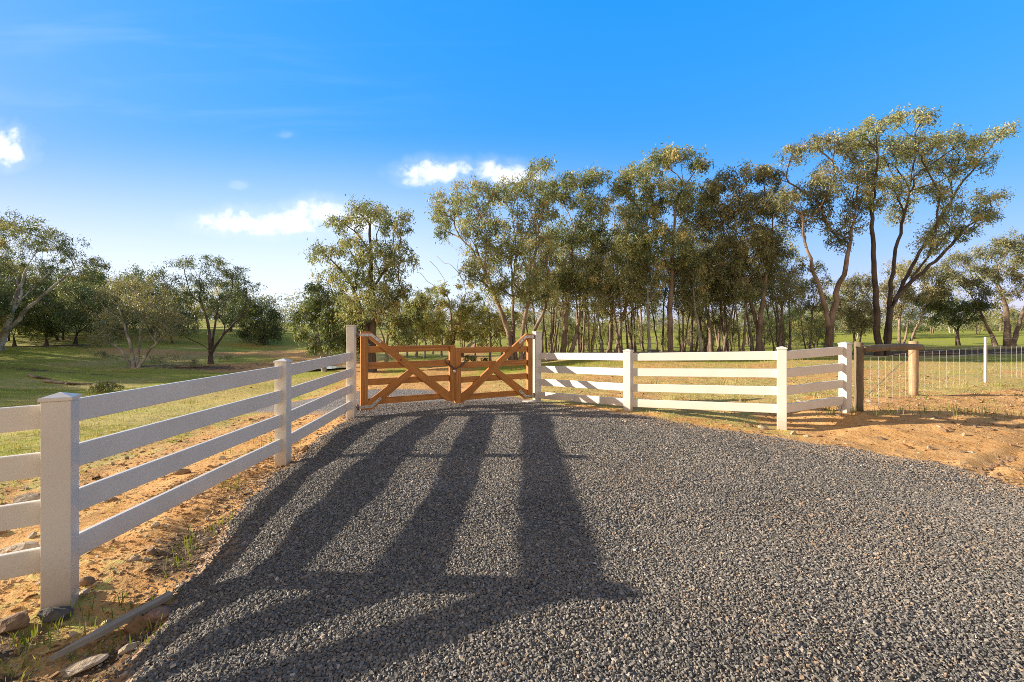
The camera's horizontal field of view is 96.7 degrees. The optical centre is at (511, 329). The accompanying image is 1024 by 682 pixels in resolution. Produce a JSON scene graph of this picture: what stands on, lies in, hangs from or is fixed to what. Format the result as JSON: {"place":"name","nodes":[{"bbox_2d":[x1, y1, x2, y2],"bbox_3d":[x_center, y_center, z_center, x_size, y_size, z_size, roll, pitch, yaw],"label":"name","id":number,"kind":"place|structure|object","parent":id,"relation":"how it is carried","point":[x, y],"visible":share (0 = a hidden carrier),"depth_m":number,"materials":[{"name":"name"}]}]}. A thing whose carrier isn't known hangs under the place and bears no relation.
{"place":"outdoors","nodes":[
{"label":"outdoors","id":0,"kind":"place"},
{"bbox_2d":[0,319,1023,681],"bbox_3d":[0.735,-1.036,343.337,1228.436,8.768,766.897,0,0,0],"label":"ground","id":1,"kind":"structure","parent":0,"point":[24,353],"depth_m":8.76,"materials":[{"name":"brown soil"}]},
{"bbox_2d":[0,268,19,349],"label":"gum tree","id":2,"kind":"object","parent":1,"relation":"on","point":[7,305],"visible":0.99,"depth_m":37.92,"materials":[{"name":"green plant"}]},
{"bbox_2d":[0,610,29,633],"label":"rock","id":3,"kind":"object","parent":1,"relation":"on","point":[17,621],"visible":0.97,"depth_m":2.48,"materials":[{"name":"brown stone"}]},
{"bbox_2d":[0,285,33,345],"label":"gum tree","id":4,"kind":"object","parent":1,"relation":"on","point":[14,319],"visible":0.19,"depth_m":49.23,"materials":[{"name":"green plant"}]},
{"bbox_2d":[0,541,39,553],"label":"rock","id":5,"kind":"object","parent":1,"relation":"on","point":[23,546],"visible":0.4,"depth_m":3.17,"materials":[{"name":"stone"}]},
{"bbox_2d":[0,256,50,301],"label":"gum tree","id":6,"kind":"object","parent":1,"relation":"on","point":[32,270],"visible":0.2,"depth_m":57.52,"materials":[{"name":"green plant"}]},
{"bbox_2d":[13,493,39,502],"bbox_3d":[-4.654,1.645,4.385,0.256,0.090,0.154,4,10,-11],"label":"rock","id":7,"kind":"object","parent":1,"relation":"on","point":[25,497],"visible":0.51,"depth_m":4.37,"materials":[{"name":"stone"}]},
{"bbox_2d":[0,260,68,334],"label":"gum tree","id":8,"kind":"object","parent":1,"relation":"on","point":[48,275],"visible":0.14,"depth_m":60.87,"materials":[{"name":"green plant"}]},
{"bbox_2d":[0,250,75,295],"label":"gum tree","id":9,"kind":"object","parent":1,"relation":"on","point":[64,272],"visible":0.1,"depth_m":66.40,"materials":[{"name":"green plant"}]},
{"bbox_2d":[12,286,86,345],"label":"gum tree","id":10,"kind":"object","parent":1,"relation":"on","point":[42,312],"visible":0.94,"depth_m":46.14,"materials":[{"name":"green plant"}]},
{"bbox_2d":[2,267,100,342],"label":"gum tree","id":11,"kind":"object","parent":1,"relation":"on","point":[28,283],"visible":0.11,"depth_m":54.53,"materials":[{"name":"green plant"}]},
{"bbox_2d":[36,606,73,622],"bbox_3d":[-2.592,1.619,2.577,0.166,0.088,0.100,12,-15,-28],"label":"rock","id":12,"kind":"object","parent":1,"relation":"on","point":[50,614],"visible":0.92,"depth_m":2.55,"materials":[{"name":"stone"}]},
{"bbox_2d":[0,209,111,350],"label":"gum tree","id":13,"kind":"object","parent":1,"relation":"on","point":[10,325],"visible":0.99,"depth_m":42.19,"materials":[{"name":"green plant"}]},
{"bbox_2d":[43,380,92,384],"bbox_3d":[-23.459,2.782,23.863,2.405,0.286,0.665,0,0,0],"label":"fallen branch","id":14,"kind":"object","parent":1,"relation":"on","point":[57,382],"visible":0.97,"depth_m":23.91,"materials":[{"name":"wood"}]},
{"bbox_2d":[44,263,122,332],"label":"gum tree","id":15,"kind":"object","parent":1,"relation":"on","point":[100,276],"visible":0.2,"depth_m":60.79,"materials":[{"name":"green plant"}]},
{"bbox_2d":[60,653,108,676],"bbox_3d":[-2.115,1.651,2.229,0.223,0.031,0.084,-12,14,-31],"label":"rock","id":16,"kind":"object","parent":1,"relation":"on","point":[80,666],"visible":0.94,"depth_m":2.23,"materials":[{"name":"stone"}]},
{"bbox_2d":[49,275,122,343],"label":"gum tree","id":17,"kind":"object","parent":1,"relation":"on","point":[80,296],"visible":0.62,"depth_m":49.41,"materials":[{"name":"green plant"}]},
{"bbox_2d":[79,576,95,585],"bbox_3d":[-2.705,1.603,2.898,0.060,0.057,0.084,-12,-16,36],"label":"rock","id":18,"kind":"object","parent":1,"relation":"on","point":[87,580],"visible":0.97,"depth_m":2.88,"materials":[{"name":"brown stone"}]},
{"bbox_2d":[88,380,117,393],"bbox_3d":[-17.167,2.454,19.045,0.994,0.701,1.033,0,0,-36],"label":"shrub","id":19,"kind":"object","parent":1,"relation":"on","point":[98,386],"visible":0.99,"depth_m":19.01,"materials":[{"name":"green plant"}]},
{"bbox_2d":[49,591,173,661],"bbox_3d":[-2.150,1.598,2.471,0.047,0.087,0.530,0,0,30],"label":"timber stake","id":20,"kind":"object","parent":1,"relation":"on","point":[109,627],"visible":0.99,"depth_m":2.45,"materials":[{"name":"grey wood"}]},
{"bbox_2d":[70,263,155,326],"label":"gum tree","id":21,"kind":"object","parent":1,"relation":"on","point":[138,271],"visible":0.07,"depth_m":70.92,"materials":[{"name":"green plant"}]},
{"bbox_2d":[80,274,157,337],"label":"gum tree","id":22,"kind":"object","parent":1,"relation":"on","point":[133,323],"visible":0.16,"depth_m":58.37,"materials":[{"name":"green plant"}]},
{"bbox_2d":[118,641,140,654],"bbox_3d":[-1.956,1.631,2.328,0.094,0.049,0.054,3,-6,-40],"label":"rock","id":23,"kind":"object","parent":1,"relation":"on","point":[127,648],"visible":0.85,"depth_m":2.31,"materials":[{"name":"stone"}]},
{"bbox_2d":[81,271,192,367],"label":"gum tree","id":24,"kind":"object","parent":1,"relation":"on","point":[129,315],"visible":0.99,"depth_m":37.86,"materials":[{"name":"green plant"}]},
{"bbox_2d":[111,265,183,332],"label":"gum tree","id":25,"kind":"object","parent":1,"relation":"on","point":[161,272],"visible":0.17,"depth_m":62.85,"materials":[{"name":"green plant"}]},
{"bbox_2d":[143,302,206,342],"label":"gum tree","id":26,"kind":"object","parent":1,"relation":"on","point":[194,327],"visible":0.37,"depth_m":55.35,"materials":[{"name":"green plant"}]},
{"bbox_2d":[0,325,356,609],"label":"rail fence","id":27,"kind":"object","parent":1,"relation":"on","point":[59,459],"visible":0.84,"depth_m":3.06,"materials":[{"name":"white plastic"}]},
{"bbox_2d":[356,331,454,409],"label":"farm gate","id":28,"kind":"structure","parent":27,"relation":"attached to","point":[383,394],"depth_m":8.25,"materials":[{"name":"wood"}]},
{"bbox_2d":[141,277,215,329],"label":"gum tree","id":29,"kind":"object","parent":1,"relation":"on","point":[186,306],"visible":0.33,"depth_m":68.30,"materials":[{"name":"green plant"}]},
{"bbox_2d":[163,254,278,363],"bbox_3d":[-25.594,-1.819,39.820,10.710,9.938,5.700,0,0,20],"label":"gum tree","id":30,"kind":"object","parent":1,"relation":"on","point":[231,275],"visible":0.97,"depth_m":39.62,"materials":[{"name":"green plant"}]},
{"bbox_2d":[205,278,238,327],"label":"gum tree","id":31,"kind":"object","parent":1,"relation":"on","point":[220,287],"visible":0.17,"depth_m":85.21,"materials":[{"name":"green plant"}]},
{"bbox_2d":[204,285,255,331],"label":"gum tree","id":32,"kind":"object","parent":1,"relation":"on","point":[222,306],"visible":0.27,"depth_m":71.51,"materials":[{"name":"green plant"}]},
{"bbox_2d":[222,293,287,345],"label":"gum tree","id":33,"kind":"object","parent":1,"relation":"on","point":[270,328],"visible":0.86,"depth_m":59.63,"materials":[{"name":"green plant"}]},
{"bbox_2d":[287,280,345,371],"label":"gum tree","id":34,"kind":"object","parent":1,"relation":"on","point":[314,309],"visible":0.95,"depth_m":26.99,"materials":[{"name":"green plant"}]},
{"bbox_2d":[323,300,369,366],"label":"gum tree","id":35,"kind":"object","parent":1,"relation":"on","point":[342,328],"visible":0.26,"depth_m":29.85,"materials":[{"name":"green plant"}]},
{"bbox_2d":[298,194,422,371],"bbox_3d":[-8.729,-2.905,26.709,7.111,11.054,5.477,0,0,0],"label":"gum tree","id":36,"kind":"object","parent":1,"relation":"on","point":[387,297],"visible":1,"depth_m":26.25,"materials":[{"name":"green plant"}]},
{"bbox_2d":[376,288,432,361],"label":"gum tree","id":37,"kind":"object","parent":1,"relation":"on","point":[404,320],"visible":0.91,"depth_m":29.54,"materials":[{"name":"green plant"}]},
{"bbox_2d":[417,286,436,357],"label":"gum tree","id":38,"kind":"object","parent":1,"relation":"on","point":[428,291],"visible":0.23,"depth_m":36.15,"materials":[{"name":"green plant"}]},
{"bbox_2d":[409,306,445,357],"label":"gum tree","id":39,"kind":"object","parent":1,"relation":"on","point":[422,341],"visible":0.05,"depth_m":36.72,"materials":[{"name":"green plant"}]},
{"bbox_2d":[415,261,489,344],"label":"gum tree","id":40,"kind":"object","parent":1,"relation":"on","point":[461,313],"visible":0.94,"depth_m":30.14,"materials":[{"name":"green plant"}]},
{"bbox_2d":[449,293,480,356],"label":"gum tree","id":41,"kind":"object","parent":1,"relation":"on","point":[461,300],"visible":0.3,"depth_m":35.97,"materials":[{"name":"green plant"}]},
{"bbox_2d":[469,299,519,360],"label":"gum tree","id":42,"kind":"object","parent":1,"relation":"on","point":[487,325],"visible":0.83,"depth_m":29.81,"materials":[{"name":"green plant"}]},
{"bbox_2d":[483,296,505,354],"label":"gum tree","id":43,"kind":"object","parent":1,"relation":"on","point":[501,353],"visible":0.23,"depth_m":37.82,"materials":[{"name":"green plant"}]},
{"bbox_2d":[424,154,568,359],"bbox_3d":[-0.947,-4.533,28.218,9.448,13.639,7.296,0,0,0],"label":"gum tree","id":44,"kind":"object","parent":1,"relation":"on","point":[532,285],"visible":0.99,"depth_m":27.14,"materials":[{"name":"green plant"}]},
{"bbox_2d":[514,287,547,333],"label":"gum tree","id":45,"kind":"object","parent":1,"relation":"on","point":[528,320],"visible":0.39,"depth_m":39.57,"materials":[{"name":"green plant"}]},
{"bbox_2d":[512,241,561,352],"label":"gum tree","id":46,"kind":"object","parent":1,"relation":"on","point":[532,305],"visible":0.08,"depth_m":35.91,"materials":[{"name":"green plant"}]},
{"bbox_2d":[514,226,570,352],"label":"gum tree","id":47,"kind":"object","parent":1,"relation":"on","point":[546,350],"visible":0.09,"depth_m":37.24,"materials":[{"name":"green plant"}]},
{"bbox_2d":[87,287,1023,332],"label":"distant wood","id":48,"kind":"object","parent":1,"relation":"on","point":[941,326],"visible":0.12,"depth_m":136.48,"materials":[{"name":"green plant"}]},
{"bbox_2d":[538,298,572,351],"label":"gum tree","id":49,"kind":"object","parent":1,"relation":"on","point":[549,320],"visible":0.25,"depth_m":44.88,"materials":[{"name":"green plant"}]},
{"bbox_2d":[526,251,589,352],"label":"gum tree","id":50,"kind":"object","parent":1,"relation":"on","point":[562,306],"visible":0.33,"depth_m":30.48,"materials":[{"name":"green plant"}]},
{"bbox_2d":[533,161,617,352],"bbox_3d":[4.345,-4.705,30.956,5.607,13.295,4.821,0,0,44],"label":"gum tree","id":51,"kind":"object","parent":1,"relation":"on","point":[590,205],"visible":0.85,"depth_m":30.27,"materials":[{"name":"green plant"}]},
{"bbox_2d":[556,315,594,349],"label":"gum tree","id":52,"kind":"object","parent":1,"relation":"on","point":[570,326],"visible":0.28,"depth_m":45.59,"materials":[{"name":"green plant"}]},
{"bbox_2d":[554,230,609,352],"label":"gum tree","id":53,"kind":"object","parent":1,"relation":"on","point":[578,348],"visible":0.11,"depth_m":32.76,"materials":[{"name":"green plant"}]},
{"bbox_2d":[559,219,604,351],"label":"gum tree","id":54,"kind":"object","parent":1,"relation":"on","point":[580,342],"visible":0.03,"depth_m":38.61,"materials":[{"name":"green plant"}]},
{"bbox_2d":[574,319,598,352],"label":"gum tree","id":55,"kind":"object","parent":1,"relation":"on","point":[586,331],"visible":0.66,"depth_m":34.38,"materials":[{"name":"green plant"}]},
{"bbox_2d":[562,250,622,352],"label":"gum tree","id":56,"kind":"object","parent":1,"relation":"on","point":[599,305],"visible":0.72,"depth_m":29.81,"materials":[{"name":"green plant"}]},
{"bbox_2d":[579,253,608,351],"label":"gum tree","id":57,"kind":"object","parent":1,"relation":"on","point":[600,336],"visible":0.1,"depth_m":36.64,"materials":[{"name":"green plant"}]},
{"bbox_2d":[589,221,645,352],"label":"gum tree","id":58,"kind":"object","parent":1,"relation":"on","point":[619,291],"visible":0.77,"depth_m":29.89,"materials":[{"name":"green plant"}]},
{"bbox_2d":[592,195,661,352],"bbox_3d":[7.939,-4.071,32.779,5.406,11.894,4.423,0,0,-41],"label":"gum tree","id":59,"kind":"object","parent":1,"relation":"on","point":[610,329],"visible":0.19,"depth_m":32.70,"materials":[{"name":"green plant"}]},
{"bbox_2d":[605,222,664,348],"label":"gum tree","id":60,"kind":"object","parent":1,"relation":"on","point":[627,343],"visible":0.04,"depth_m":36.25,"materials":[{"name":"green plant"}]},
{"bbox_2d":[614,255,662,351],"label":"gum tree","id":61,"kind":"object","parent":1,"relation":"on","point":[634,347],"visible":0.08,"depth_m":34.76,"materials":[{"name":"green plant"}]},
{"bbox_2d":[631,316,652,351],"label":"gum tree","id":62,"kind":"object","parent":1,"relation":"on","point":[640,341],"visible":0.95,"depth_m":34.22,"materials":[{"name":"green plant"}]},
{"bbox_2d":[624,240,672,351],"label":"gum tree","id":63,"kind":"object","parent":1,"relation":"on","point":[654,295],"visible":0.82,"depth_m":29.81,"materials":[{"name":"green plant"}]},
{"bbox_2d":[643,301,665,327],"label":"gum tree","id":64,"kind":"object","parent":1,"relation":"on","point":[656,321],"visible":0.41,"depth_m":90.93,"materials":[{"name":"green plant"}]},
{"bbox_2d":[635,245,678,351],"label":"gum tree","id":65,"kind":"object","parent":1,"relation":"on","point":[665,290],"visible":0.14,"depth_m":35.98,"materials":[{"name":"green plant"}]},
{"bbox_2d":[604,136,718,352],"bbox_3d":[10.407,-5.543,30.314,8.780,14.639,7.050,0,0,0],"label":"gum tree","id":66,"kind":"object","parent":1,"relation":"on","point":[641,237],"visible":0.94,"depth_m":29.93,"materials":[{"name":"green plant"}]},
{"bbox_2d":[657,247,713,351],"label":"gum tree","id":67,"kind":"object","parent":1,"relation":"on","point":[684,274],"visible":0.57,"depth_m":31.02,"materials":[{"name":"green plant"}]},
{"bbox_2d":[532,332,852,429],"bbox_3d":[2.873,0.829,8.229,5.690,1.571,1.226,0,0,23],"label":"rail fence","id":68,"kind":"object","parent":1,"relation":"on","point":[782,390],"visible":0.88,"depth_m":7.62,"materials":[{"name":"white plastic"}]},
{"bbox_2d":[454,334,534,402],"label":"farm gate","id":69,"kind":"structure","parent":68,"relation":"attached to","point":[467,393],"depth_m":9.25,"materials":[{"name":"wood"}]},
{"bbox_2d":[674,229,713,351],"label":"gum tree","id":70,"kind":"object","parent":1,"relation":"on","point":[704,346],"visible":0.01,"depth_m":37.18,"materials":[{"name":"green plant"}]},
{"bbox_2d":[673,242,717,351],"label":"gum tree","id":71,"kind":"object","parent":1,"relation":"on","point":[697,285],"visible":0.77,"depth_m":30.20,"materials":[{"name":"green plant"}]},
{"bbox_2d":[674,232,728,351],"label":"gum tree","id":72,"kind":"object","parent":1,"relation":"on","point":[691,341],"visible":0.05,"depth_m":35.12,"materials":[{"name":"green plant"}]},
{"bbox_2d":[668,218,738,351],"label":"gum tree","id":73,"kind":"object","parent":1,"relation":"on","point":[708,238],"visible":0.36,"depth_m":32.66,"materials":[{"name":"green plant"}]},
{"bbox_2d":[701,240,763,351],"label":"gum tree","id":74,"kind":"object","parent":1,"relation":"on","point":[716,300],"visible":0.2,"depth_m":32.83,"materials":[{"name":"green plant"}]},
{"bbox_2d":[724,323,742,348],"bbox_3d":[16.449,0.590,33.887,1.387,2.341,1.624,6,-8,-44],"label":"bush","id":75,"kind":"object","parent":1,"relation":"on","point":[730,335],"visible":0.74,"depth_m":33.82,"materials":[{"name":"green plant"}]},
{"bbox_2d":[709,235,770,351],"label":"gum tree","id":76,"kind":"object","parent":1,"relation":"on","point":[751,292],"visible":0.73,"depth_m":29.98,"materials":[{"name":"green plant"}]},
{"bbox_2d":[694,152,791,350],"bbox_3d":[15.519,-5.041,31.433,6.915,13.537,6.143,0,0,-38],"label":"gum tree","id":77,"kind":"object","parent":1,"relation":"on","point":[728,215],"visible":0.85,"depth_m":30.26,"materials":[{"name":"green plant"}]},
{"bbox_2d":[726,263,763,350],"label":"gum tree","id":78,"kind":"object","parent":1,"relation":"on","point":[749,312],"visible":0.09,"depth_m":35.78,"materials":[{"name":"green plant"}]},
{"bbox_2d":[741,320,768,350],"bbox_3d":[17.755,0.392,33.296,1.831,2.638,1.563,4,-2,10],"label":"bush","id":79,"kind":"object","parent":1,"relation":"on","point":[752,330],"visible":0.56,"depth_m":33.15,"materials":[{"name":"green plant"}]},
{"bbox_2d":[742,242,809,350],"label":"gum tree","id":80,"kind":"object","parent":1,"relation":"on","point":[782,298],"visible":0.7,"depth_m":31.28,"materials":[{"name":"green plant"}]},
{"bbox_2d":[748,216,806,346],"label":"gum tree","id":81,"kind":"object","parent":1,"relation":"on","point":[789,236],"visible":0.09,"depth_m":37.51,"materials":[{"name":"green plant"}]},
{"bbox_2d":[746,236,811,350],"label":"gum tree","id":82,"kind":"object","parent":1,"relation":"on","point":[792,293],"visible":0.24,"depth_m":34.78,"materials":[{"name":"green plant"}]},
{"bbox_2d":[754,299,821,350],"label":"tree","id":83,"kind":"object","parent":1,"relation":"on","point":[785,317],"visible":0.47,"depth_m":44.10,"materials":[{"name":"green plant"}]},
{"bbox_2d":[782,259,833,348],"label":"gum tree","id":84,"kind":"object","parent":1,"relation":"on","point":[811,282],"visible":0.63,"depth_m":37.02,"materials":[{"name":"green plant"}]},
{"bbox_2d":[794,315,824,348],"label":"tree","id":85,"kind":"object","parent":1,"relation":"on","point":[816,334],"visible":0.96,"depth_m":33.05,"materials":[{"name":"green plant"}]},
{"bbox_2d":[788,306,842,346],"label":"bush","id":86,"kind":"object","parent":1,"relation":"on","point":[820,327],"visible":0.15,"depth_m":52.99,"materials":[{"name":"green plant"}]},
{"bbox_2d":[756,131,890,347],"bbox_3d":[19.150,-5.453,28.795,8.437,14.451,5.650,0,0,-23],"label":"gum tree","id":87,"kind":"object","parent":1,"relation":"on","point":[818,181],"visible":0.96,"depth_m":28.40,"materials":[{"name":"green plant"}]},
{"bbox_2d":[828,269,893,350],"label":"gum tree","id":88,"kind":"object","parent":1,"relation":"on","point":[853,318],"visible":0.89,"depth_m":39.55,"materials":[{"name":"green plant"}]},
{"bbox_2d":[892,304,936,338],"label":"tree","id":89,"kind":"object","parent":1,"relation":"on","point":[919,328],"visible":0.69,"depth_m":75.69,"materials":[{"name":"green plant"}]},
{"bbox_2d":[879,257,959,343],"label":"gum tree","id":90,"kind":"object","parent":1,"relation":"on","point":[938,291],"visible":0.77,"depth_m":41.58,"materials":[{"name":"green plant"}]},
{"bbox_2d":[833,103,1022,355],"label":"gum tree","id":91,"kind":"object","parent":1,"relation":"on","point":[931,239],"visible":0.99,"depth_m":28.94,"materials":[{"name":"green plant"}]},
{"bbox_2d":[854,337,1023,411],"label":"wire fence","id":92,"kind":"object","parent":1,"relation":"on","point":[913,348],"visible":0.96,"depth_m":8.76,"materials":[{"name":"brown wood"}]},
{"bbox_2d":[914,276,974,332],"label":"gum tree","id":93,"kind":"object","parent":1,"relation":"on","point":[954,289],"visible":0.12,"depth_m":88.22,"materials":[{"name":"green plant"}]},
{"bbox_2d":[903,290,1002,345],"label":"gum tree","id":94,"kind":"object","parent":1,"relation":"on","point":[954,315],"visible":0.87,"depth_m":41.57,"materials":[{"name":"green plant"}]},
{"bbox_2d":[934,248,998,345],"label":"gum tree","id":95,"kind":"object","parent":1,"relation":"on","point":[960,279],"visible":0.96,"depth_m":40.81,"materials":[{"name":"green plant"}]},
{"bbox_2d":[969,309,996,334],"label":"gum tree","id":96,"kind":"object","parent":1,"relation":"on","point":[988,320],"visible":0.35,"depth_m":79.71,"materials":[{"name":"green plant"}]},
{"bbox_2d":[960,226,1023,346],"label":"gum tree","id":97,"kind":"object","parent":1,"relation":"on","point":[993,274],"visible":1,"depth_m":37.56,"materials":[{"name":"green plant"}]},
{"bbox_2d":[990,293,1019,331],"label":"gum tree","id":98,"kind":"object","parent":1,"relation":"on","point":[1011,312],"visible":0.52,"depth_m":99.89,"materials":[{"name":"green plant"}]},
{"bbox_2d":[1000,310,1023,331],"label":"gum tree","id":99,"kind":"object","parent":1,"relation":"on","point":[1015,323],"visible":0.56,"depth_m":98.09,"materials":[{"name":"green plant"}]},
{"bbox_2d":[0,355,1023,681],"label":"grass","id":100,"kind":"structure","parent":0,"point":[190,547],"depth_m":8.22,"materials":[{"name":"green plant"}]},
{"bbox_2d":[0,0,1023,324],"label":"sky","id":101,"kind":"structure","parent":0,"point":[152,132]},
{"bbox_2d":[65,389,1023,681],"bbox_3d":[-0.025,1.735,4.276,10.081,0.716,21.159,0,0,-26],"label":"driveway","id":102,"kind":"structure","parent":0,"point":[402,451],"depth_m":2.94,"materials":[{"name":"grey gravel"}]},
{"bbox_2d":[143,606,171,622],"bbox_3d":[-1.952,1.582,2.518,0.118,0.074,0.088,0,0,5],"label":"rock","id":103,"kind":"object","parent":102,"relation":"on","point":[154,614],"visible":0.91,"depth_m":2.49,"materials":[{"name":"stone"}]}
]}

